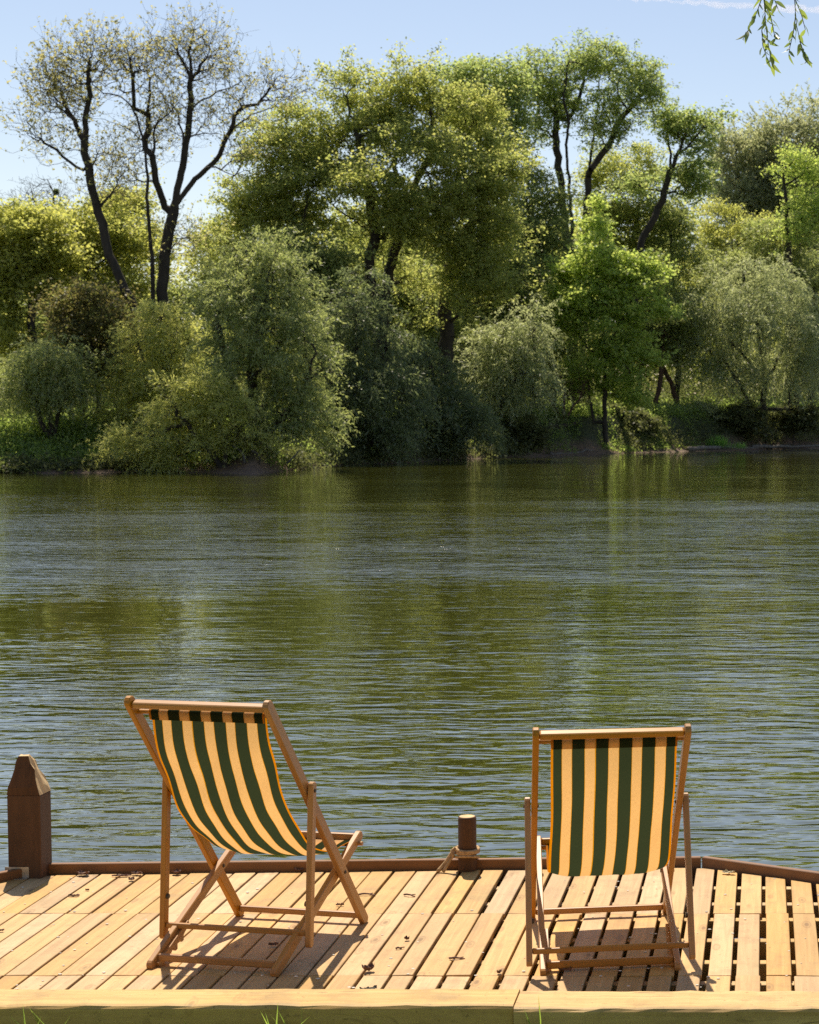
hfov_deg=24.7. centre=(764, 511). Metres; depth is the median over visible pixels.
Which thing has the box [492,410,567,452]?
alder bush
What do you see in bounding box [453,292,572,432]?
willow bush
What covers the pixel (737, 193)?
poplar tree
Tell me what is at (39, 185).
bare tree
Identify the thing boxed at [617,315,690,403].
thin tree
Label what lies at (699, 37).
sky
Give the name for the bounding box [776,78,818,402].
poplar tree
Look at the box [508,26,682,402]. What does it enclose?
ash tree
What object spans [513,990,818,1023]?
timber sleeper
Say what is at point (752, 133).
poplar tree
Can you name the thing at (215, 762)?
deck chair
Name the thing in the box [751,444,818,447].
driftwood log
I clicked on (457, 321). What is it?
broadleaf tree
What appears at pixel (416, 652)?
water
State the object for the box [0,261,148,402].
broadleaf tree
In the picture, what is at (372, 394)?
willow tree
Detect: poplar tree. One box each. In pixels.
[0,9,157,412]
[81,0,346,407]
[687,115,779,399]
[720,104,795,391]
[742,84,818,391]
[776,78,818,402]
[805,120,818,273]
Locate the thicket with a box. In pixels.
[0,354,818,473]
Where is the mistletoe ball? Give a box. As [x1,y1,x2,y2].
[52,188,59,194]
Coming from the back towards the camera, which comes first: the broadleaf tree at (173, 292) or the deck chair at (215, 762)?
the broadleaf tree at (173, 292)
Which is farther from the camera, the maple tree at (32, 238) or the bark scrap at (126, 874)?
the maple tree at (32, 238)
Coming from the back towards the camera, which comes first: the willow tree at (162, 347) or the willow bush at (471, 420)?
the willow bush at (471, 420)
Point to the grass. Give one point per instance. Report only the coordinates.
(282, 1018)
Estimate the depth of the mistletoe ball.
133.77 m
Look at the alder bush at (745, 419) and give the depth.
118.16 m
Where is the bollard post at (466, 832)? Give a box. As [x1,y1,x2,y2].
[458,815,476,886]
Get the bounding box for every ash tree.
[414,46,548,394]
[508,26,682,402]
[599,95,741,382]
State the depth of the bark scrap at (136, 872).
8.35 m
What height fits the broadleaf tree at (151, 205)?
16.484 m
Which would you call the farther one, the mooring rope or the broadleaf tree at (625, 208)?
the broadleaf tree at (625, 208)
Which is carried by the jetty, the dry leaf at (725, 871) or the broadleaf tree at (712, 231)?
the dry leaf at (725, 871)
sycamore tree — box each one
[287,37,497,412]
[375,69,556,406]
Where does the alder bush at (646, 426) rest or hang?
on the bank
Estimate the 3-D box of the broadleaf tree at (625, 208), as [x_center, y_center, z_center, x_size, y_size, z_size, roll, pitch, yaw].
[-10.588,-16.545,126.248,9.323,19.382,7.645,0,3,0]
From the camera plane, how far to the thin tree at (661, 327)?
119.22 m
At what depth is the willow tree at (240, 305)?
74.79 m
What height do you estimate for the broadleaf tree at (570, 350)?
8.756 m
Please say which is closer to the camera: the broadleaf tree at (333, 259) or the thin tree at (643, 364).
the broadleaf tree at (333, 259)
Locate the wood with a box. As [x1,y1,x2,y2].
[0,153,818,418]
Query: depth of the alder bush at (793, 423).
121.25 m
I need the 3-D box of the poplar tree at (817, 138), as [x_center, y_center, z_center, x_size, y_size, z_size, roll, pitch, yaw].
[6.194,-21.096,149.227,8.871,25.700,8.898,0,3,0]
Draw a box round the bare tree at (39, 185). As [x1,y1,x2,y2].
[0,171,74,208]
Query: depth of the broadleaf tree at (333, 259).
90.74 m
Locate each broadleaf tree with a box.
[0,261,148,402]
[1,194,90,409]
[70,271,214,378]
[75,168,194,396]
[174,217,278,401]
[242,213,390,412]
[311,281,500,387]
[325,223,484,403]
[431,240,555,404]
[476,129,589,403]
[477,293,599,403]
[557,137,673,398]
[575,260,703,391]
[603,183,729,398]
[680,194,794,402]
[689,193,818,394]
[736,247,818,401]
[752,131,818,405]
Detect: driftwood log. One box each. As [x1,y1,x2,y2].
[549,448,593,454]
[687,446,753,450]
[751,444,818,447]
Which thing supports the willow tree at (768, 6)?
on the near bank
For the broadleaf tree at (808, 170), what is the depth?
126.55 m
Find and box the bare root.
[231,445,245,463]
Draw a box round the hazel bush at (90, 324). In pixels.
[22,270,160,418]
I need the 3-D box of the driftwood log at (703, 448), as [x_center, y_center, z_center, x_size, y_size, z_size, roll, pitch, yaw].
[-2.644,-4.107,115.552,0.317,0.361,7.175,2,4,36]
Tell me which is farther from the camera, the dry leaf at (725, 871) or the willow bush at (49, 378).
the willow bush at (49, 378)
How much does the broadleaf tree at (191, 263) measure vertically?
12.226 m
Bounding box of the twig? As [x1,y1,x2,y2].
[449,957,464,958]
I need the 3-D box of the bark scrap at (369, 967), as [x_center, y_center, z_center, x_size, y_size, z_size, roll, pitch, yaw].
[-1.510,1.732,6.872,0.046,0.032,0.047,-2,4,-40]
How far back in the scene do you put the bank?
105.29 m
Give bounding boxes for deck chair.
[124,696,367,977]
[523,724,695,975]
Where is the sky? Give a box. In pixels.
[0,0,818,395]
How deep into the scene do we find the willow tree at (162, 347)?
77.11 m
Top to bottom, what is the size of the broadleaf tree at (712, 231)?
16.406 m
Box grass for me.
[14,995,540,1023]
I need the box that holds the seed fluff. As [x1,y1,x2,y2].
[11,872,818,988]
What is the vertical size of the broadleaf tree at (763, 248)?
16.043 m
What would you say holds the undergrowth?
on the bank
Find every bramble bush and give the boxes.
[658,401,693,415]
[680,400,726,419]
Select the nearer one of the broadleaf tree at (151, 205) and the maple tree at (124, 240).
the maple tree at (124, 240)
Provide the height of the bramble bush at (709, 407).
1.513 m
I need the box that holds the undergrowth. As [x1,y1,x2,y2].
[0,387,818,472]
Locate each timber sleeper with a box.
[0,989,519,1023]
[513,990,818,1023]
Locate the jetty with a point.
(778, 919)
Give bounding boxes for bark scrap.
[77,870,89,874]
[111,873,130,875]
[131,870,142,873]
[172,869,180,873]
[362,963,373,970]
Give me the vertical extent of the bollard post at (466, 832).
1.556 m
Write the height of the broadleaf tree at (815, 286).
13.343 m
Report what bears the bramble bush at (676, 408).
on the bank
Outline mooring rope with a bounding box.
[436,845,479,872]
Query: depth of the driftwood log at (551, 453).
103.32 m
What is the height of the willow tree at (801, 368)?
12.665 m
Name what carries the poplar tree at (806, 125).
on the bank
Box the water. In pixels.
[0,448,818,938]
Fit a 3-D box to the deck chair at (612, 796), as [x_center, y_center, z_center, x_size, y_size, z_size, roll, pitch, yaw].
[-0.634,1.267,7.178,0.649,0.993,0.978,0,3,-8]
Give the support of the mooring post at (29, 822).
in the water
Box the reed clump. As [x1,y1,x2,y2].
[698,435,747,448]
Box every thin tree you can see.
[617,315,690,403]
[622,329,681,393]
[632,293,700,404]
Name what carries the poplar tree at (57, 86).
on the bank
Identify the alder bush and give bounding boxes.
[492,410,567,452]
[585,402,667,438]
[712,398,786,439]
[766,396,818,445]
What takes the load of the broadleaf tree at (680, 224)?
on the bank
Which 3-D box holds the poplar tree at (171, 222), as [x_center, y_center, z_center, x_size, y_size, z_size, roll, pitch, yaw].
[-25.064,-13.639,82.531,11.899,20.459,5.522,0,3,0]
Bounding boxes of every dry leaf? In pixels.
[359,985,376,988]
[722,869,734,872]
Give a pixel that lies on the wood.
(581, 213)
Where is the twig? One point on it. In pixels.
(456, 957)
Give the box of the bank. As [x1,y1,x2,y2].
[0,396,818,473]
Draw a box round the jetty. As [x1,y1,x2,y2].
[0,856,818,991]
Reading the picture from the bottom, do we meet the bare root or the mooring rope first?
the mooring rope
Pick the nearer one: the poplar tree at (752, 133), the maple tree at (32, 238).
the maple tree at (32, 238)
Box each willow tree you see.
[78,298,218,440]
[171,222,363,468]
[282,263,457,464]
[658,251,818,440]
[736,0,812,76]
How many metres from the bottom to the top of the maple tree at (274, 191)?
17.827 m
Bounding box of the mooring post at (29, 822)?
[5,754,51,879]
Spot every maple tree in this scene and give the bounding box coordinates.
[0,193,104,418]
[15,183,172,417]
[178,88,364,405]
[527,190,692,445]
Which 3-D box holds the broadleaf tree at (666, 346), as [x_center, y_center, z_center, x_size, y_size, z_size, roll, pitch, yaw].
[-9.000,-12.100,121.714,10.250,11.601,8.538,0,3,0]
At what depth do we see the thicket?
91.29 m
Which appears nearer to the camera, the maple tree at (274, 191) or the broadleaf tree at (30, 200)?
the maple tree at (274, 191)
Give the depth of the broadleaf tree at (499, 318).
106.56 m
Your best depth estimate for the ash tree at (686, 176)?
118.80 m
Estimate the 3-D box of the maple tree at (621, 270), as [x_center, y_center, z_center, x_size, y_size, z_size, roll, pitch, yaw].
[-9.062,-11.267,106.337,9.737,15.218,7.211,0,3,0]
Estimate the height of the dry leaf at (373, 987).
0.015 m
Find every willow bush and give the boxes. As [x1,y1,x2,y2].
[0,333,113,443]
[73,361,289,473]
[384,326,516,459]
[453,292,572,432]
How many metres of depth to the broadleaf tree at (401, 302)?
106.45 m
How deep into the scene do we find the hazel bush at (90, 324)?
78.96 m
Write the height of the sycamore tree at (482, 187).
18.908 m
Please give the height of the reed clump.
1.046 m
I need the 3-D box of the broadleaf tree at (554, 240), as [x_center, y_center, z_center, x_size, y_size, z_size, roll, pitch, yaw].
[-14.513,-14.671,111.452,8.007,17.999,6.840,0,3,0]
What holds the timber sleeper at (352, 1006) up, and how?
on the near bank
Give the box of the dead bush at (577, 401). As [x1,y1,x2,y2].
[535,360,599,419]

